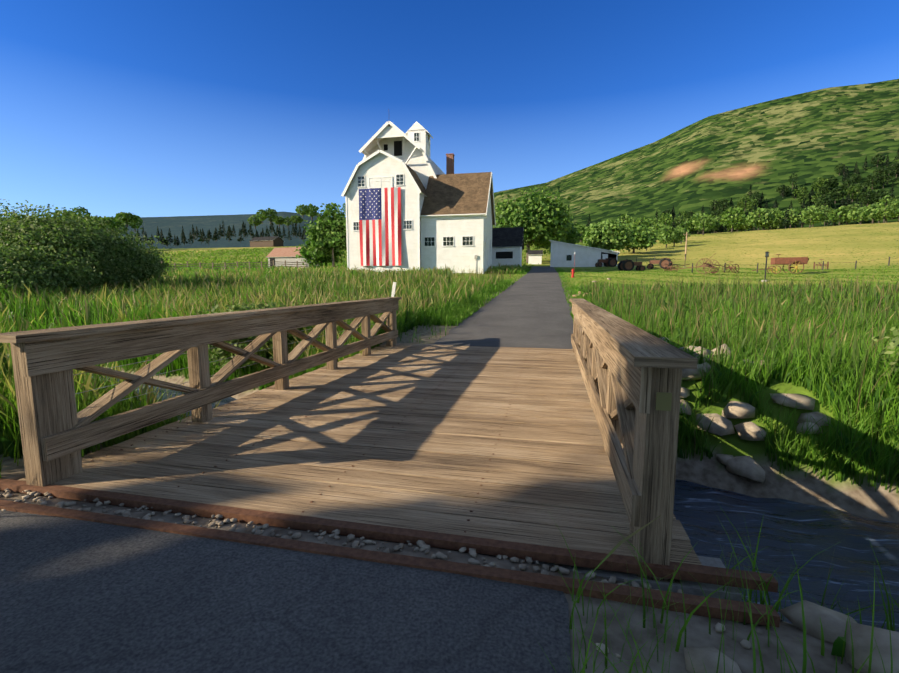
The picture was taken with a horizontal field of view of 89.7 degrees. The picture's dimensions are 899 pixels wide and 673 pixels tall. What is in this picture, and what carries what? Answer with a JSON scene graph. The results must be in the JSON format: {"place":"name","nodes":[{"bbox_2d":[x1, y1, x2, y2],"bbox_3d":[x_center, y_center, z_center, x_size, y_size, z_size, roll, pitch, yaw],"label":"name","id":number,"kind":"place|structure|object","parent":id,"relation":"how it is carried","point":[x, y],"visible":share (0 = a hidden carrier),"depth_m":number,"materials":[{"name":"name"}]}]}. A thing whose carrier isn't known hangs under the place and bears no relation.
{"place":"outdoors","nodes":[
{"label":"outdoors","id":0,"kind":"place"},
{"bbox_2d":[0,510,571,672],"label":"asphalt road","id":1,"kind":"structure","parent":0,"point":[79,596],"depth_m":2.01,"materials":[{"name":"grey asphalt"}]},
{"bbox_2d":[0,222,898,672],"bbox_3d":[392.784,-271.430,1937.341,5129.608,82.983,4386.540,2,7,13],"label":"ground","id":2,"kind":"structure","parent":0,"point":[876,500],"depth_m":5.74,"materials":[{"name":"plant"}]},
{"bbox_2d":[0,199,59,230],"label":"willow bush","id":3,"kind":"object","parent":2,"relation":"on","point":[3,219],"visible":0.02,"depth_m":27.03,"materials":[{"name":"green plant"}]},
{"bbox_2d":[0,241,117,297],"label":"willow bush","id":4,"kind":"object","parent":2,"relation":"on","point":[21,267],"visible":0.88,"depth_m":20.36,"materials":[{"name":"green plant"}]},
{"bbox_2d":[0,199,154,284],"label":"willow bush","id":5,"kind":"object","parent":2,"relation":"on","point":[60,232],"visible":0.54,"depth_m":23.68,"materials":[{"name":"green plant"}]},
{"bbox_2d":[73,233,174,288],"bbox_3d":[-21.044,-4.393,27.947,6.335,3.930,6.092,2,7,13],"label":"willow bush","id":6,"kind":"object","parent":2,"relation":"on","point":[145,269],"visible":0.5,"depth_m":27.34,"materials":[{"name":"green plant"}]},
{"bbox_2d":[53,203,345,246],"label":"treeline","id":7,"kind":"object","parent":2,"relation":"on","point":[261,216],"visible":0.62,"depth_m":318.06,"materials":[{"name":"green plant"}]},
{"bbox_2d":[0,266,453,430],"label":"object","id":8,"kind":"object","parent":2,"relation":"on","point":[363,276],"visible":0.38,"depth_m":17.42,"materials":[{"name":"green plant"}]},
{"bbox_2d":[159,260,317,269],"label":"fence rail","id":9,"kind":"object","parent":2,"relation":"on","point":[249,262],"visible":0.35,"depth_m":83.10,"materials":[{"name":"brown wood"}]},
{"bbox_2d":[198,301,305,372],"bbox_3d":[-4.661,0.145,10.743,2.676,1.922,2.680,2,7,13],"label":"bank bush","id":10,"kind":"object","parent":2,"relation":"on","point":[222,352],"visible":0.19,"depth_m":10.15,"materials":[{"name":"green plant"}]},
{"bbox_2d":[250,236,283,246],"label":"barn","id":11,"kind":"structure","parent":2,"relation":"on","point":[274,241],"depth_m":324.56,"materials":[{"name":"brown wood"}]},
{"bbox_2d":[266,247,317,267],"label":"rusty shed","id":12,"kind":"object","parent":2,"relation":"on","point":[282,255],"visible":0.5,"depth_m":87.20,"materials":[{"name":"white wood"}]},
{"bbox_2d":[294,236,346,267],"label":"bush","id":13,"kind":"object","parent":2,"relation":"on","point":[325,259],"visible":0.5,"depth_m":66.56,"materials":[{"name":"green plant"}]},
{"bbox_2d":[302,202,346,266],"bbox_3d":[-16.583,-13.726,63.637,7.324,9.774,6.767,2,7,13],"label":"tree","id":14,"kind":"object","parent":2,"relation":"on","point":[327,233],"visible":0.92,"depth_m":61.85,"materials":[{"name":"green plant"}]},
{"bbox_2d":[0,297,779,626],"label":"bridge","id":15,"kind":"structure","parent":2,"relation":"on","point":[506,451],"depth_m":3.44,"materials":[{"name":"brown wood"}]},
{"bbox_2d":[0,488,781,657],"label":"gravel stones","id":16,"kind":"object","parent":2,"relation":"on","point":[423,546],"visible":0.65,"depth_m":2.60,"materials":[{"name":"grey gravel"}]},
{"bbox_2d":[391,282,395,296],"bbox_3d":[-1.626,-0.731,12.570,0.317,1.563,0.039,0,7,0],"label":"trail marker","id":17,"kind":"object","parent":2,"relation":"on","point":[393,289],"visible":0.36,"depth_m":12.49,"materials":[{"name":"white paint"}]},
{"bbox_2d":[341,121,495,273],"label":"barn","id":18,"kind":"structure","parent":2,"relation":"on","point":[410,203],"depth_m":50.88,"materials":[{"name":"white wood"}]},
{"bbox_2d":[1,274,893,464],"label":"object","id":19,"kind":"object","parent":2,"relation":"on","point":[851,365],"visible":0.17,"depth_m":8.92,"materials":[{"name":"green plant"}]},
{"bbox_2d":[0,283,898,672],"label":"grass","id":20,"kind":"structure","parent":2,"relation":"on","point":[450,315],"depth_m":6.29,"materials":[{"name":"green plant"}]},
{"bbox_2d":[0,263,898,351],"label":"grass","id":21,"kind":"structure","parent":2,"relation":"on","point":[480,298],"depth_m":21.30,"materials":[{"name":"green plant"}]},
{"bbox_2d":[0,265,898,606],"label":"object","id":22,"kind":"object","parent":2,"relation":"on","point":[488,275],"visible":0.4,"depth_m":14.74,"materials":[{"name":"green plant"}]},
{"bbox_2d":[0,281,898,656],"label":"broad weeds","id":23,"kind":"object","parent":2,"relation":"on","point":[836,649],"visible":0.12,"depth_m":7.28,"materials":[{"name":"green plant"}]},
{"bbox_2d":[492,227,523,267],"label":"shed","id":24,"kind":"structure","parent":2,"relation":"on","point":[507,245],"depth_m":67.12,"materials":[{"name":"white wood"}]},
{"bbox_2d":[147,224,898,271],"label":"grass","id":25,"kind":"structure","parent":2,"relation":"on","point":[207,261],"depth_m":149.88,"materials":[{"name":"green plant"}]},
{"bbox_2d":[492,186,572,262],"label":"cottonwood tree","id":26,"kind":"object","parent":2,"relation":"on","point":[541,219],"visible":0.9,"depth_m":93.03,"materials":[{"name":"green plant"}]},
{"bbox_2d":[527,250,542,263],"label":"small shed","id":27,"kind":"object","parent":2,"relation":"on","point":[534,256],"visible":0.9,"depth_m":91.14,"materials":[{"name":"white wood"}]},
{"bbox_2d":[537,219,583,253],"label":"cottonwood tree","id":28,"kind":"object","parent":2,"relation":"on","point":[575,234],"visible":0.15,"depth_m":106.21,"materials":[{"name":"green plant"}]},
{"bbox_2d":[571,253,574,277],"bbox_3d":[11.153,-6.444,40.693,0.363,2.300,0.364,6,9,43],"label":"fire hydrant","id":29,"kind":"object","parent":2,"relation":"on","point":[572,270],"visible":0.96,"depth_m":40.69,"materials":[{"name":"red metal"}]},
{"bbox_2d":[549,240,619,266],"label":"long shed","id":30,"kind":"structure","parent":2,"relation":"on","point":[563,254],"depth_m":74.17,"materials":[{"name":"white metal"}]},
{"bbox_2d":[595,255,616,266],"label":"red tractor","id":31,"kind":"object","parent":2,"relation":"on","point":[610,262],"visible":0.98,"depth_m":69.86,"materials":[{"name":"red paint"}]},
{"bbox_2d":[582,219,634,249],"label":"tree","id":32,"kind":"object","parent":2,"relation":"on","point":[608,235],"visible":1,"depth_m":115.15,"materials":[{"name":"green plant"}]},
{"bbox_2d":[618,257,644,270],"bbox_3d":[23.238,-9.232,57.518,2.967,1.855,1.884,0,7,-2],"label":"tractor","id":33,"kind":"object","parent":2,"relation":"on","point":[626,265],"visible":0.92,"depth_m":57.09,"materials":[{"name":"black rubber"}]},
{"bbox_2d":[610,223,657,252],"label":"tree","id":34,"kind":"object","parent":2,"relation":"on","point":[645,238],"visible":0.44,"depth_m":128.98,"materials":[{"name":"green plant"}]},
{"bbox_2d":[647,257,671,268],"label":"tractor","id":35,"kind":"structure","parent":2,"relation":"on","point":[662,262],"depth_m":60.52,"materials":[{"name":"red paint"}]},
{"bbox_2d":[664,263,689,271],"bbox_3d":[25.139,-7.628,49.687,2.778,1.145,1.300,-1,7,-7],"label":"implement","id":36,"kind":"object","parent":2,"relation":"on","point":[670,268],"visible":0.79,"depth_m":49.56,"materials":[{"name":"red paint"}]},
{"bbox_2d":[684,232,689,258],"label":"utility pole","id":37,"kind":"object","parent":2,"relation":"on","point":[686,234],"visible":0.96,"depth_m":98.50,"materials":[{"name":"brown wood"}]},
{"bbox_2d":[671,253,719,273],"bbox_3d":[23.450,-6.957,43.402,3.917,1.909,2.700,6,9,42],"label":"hay rake","id":38,"kind":"object","parent":2,"relation":"on","point":[708,265],"visible":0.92,"depth_m":42.12,"materials":[{"name":"red paint"}]},
{"bbox_2d":[713,264,738,272],"bbox_3d":[28.194,-7.121,46.448,2.778,1.145,1.300,-1,7,-7],"label":"implement","id":39,"kind":"object","parent":2,"relation":"on","point":[729,267],"visible":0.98,"depth_m":46.40,"materials":[{"name":"red paint"}]},
{"bbox_2d":[570,148,898,250],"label":"treeline","id":40,"kind":"object","parent":2,"relation":"on","point":[670,229],"visible":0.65,"depth_m":287.54,"materials":[{"name":"green plant"}]},
{"bbox_2d":[580,277,898,480],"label":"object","id":41,"kind":"object","parent":2,"relation":"on","point":[798,340],"visible":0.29,"depth_m":11.17,"materials":[{"name":"green plant"}]},
{"bbox_2d":[761,251,768,281],"bbox_3d":[21.834,-4.761,31.157,0.386,2.180,0.386,2,7,13],"label":"lamp post","id":42,"kind":"object","parent":2,"relation":"on","point":[767,254],"visible":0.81,"depth_m":31.08,"materials":[{"name":"black metal"}]},
{"bbox_2d":[659,337,898,672],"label":"bank rocks","id":43,"kind":"structure","parent":2,"relation":"on","point":[833,622],"depth_m":2.04,"materials":[{"name":"grey stone"}]},
{"bbox_2d":[752,254,808,273],"bbox_3d":[31.961,-7.001,43.709,4.565,1.875,1.560,2,7,18],"label":"hay wagon","id":44,"kind":"object","parent":2,"relation":"on","point":[787,261],"visible":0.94,"depth_m":43.06,"materials":[{"name":"red paint"}]},
{"bbox_2d":[691,257,890,272],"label":"fence posts","id":45,"kind":"object","parent":2,"relation":"on","point":[822,265],"visible":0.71,"depth_m":49.63,"materials":[{"name":"brown wood"}]},
{"bbox_2d":[813,259,828,268],"bbox_3d":[42.721,-8.267,52.068,1.300,1.145,2.778,4,8,32],"label":"cultivator","id":46,"kind":"object","parent":2,"relation":"on","point":[819,264],"visible":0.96,"depth_m":51.26,"materials":[{"name":"red paint"}]},
{"bbox_2d":[872,327,898,376],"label":"shrub","id":47,"kind":"object","parent":2,"relation":"on","point":[894,343],"visible":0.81,"depth_m":6.01,"materials":[{"name":"green plant"}]},
{"bbox_2d":[0,0,898,217],"label":"sky","id":48,"kind":"structure","parent":0,"point":[143,108],"materials":[{"name":"blue"}]},
{"bbox_2d":[1,79,898,248],"bbox_3d":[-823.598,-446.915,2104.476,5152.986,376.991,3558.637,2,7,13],"label":"mountain","id":49,"kind":"structure","parent":0,"point":[767,148],"depth_m":600.51,"materials":[{"name":"green plant"}]},
{"bbox_2d":[8,357,898,631],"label":"creek water","id":50,"kind":"structure","parent":0,"point":[805,532],"depth_m":4.50,"materials":[{"name":"blue liquid"}]},
{"bbox_2d":[433,267,572,348],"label":"path","id":51,"kind":"structure","parent":0,"point":[530,308],"depth_m":14.34,"materials":[{"name":"grey asphalt"}]}
]}

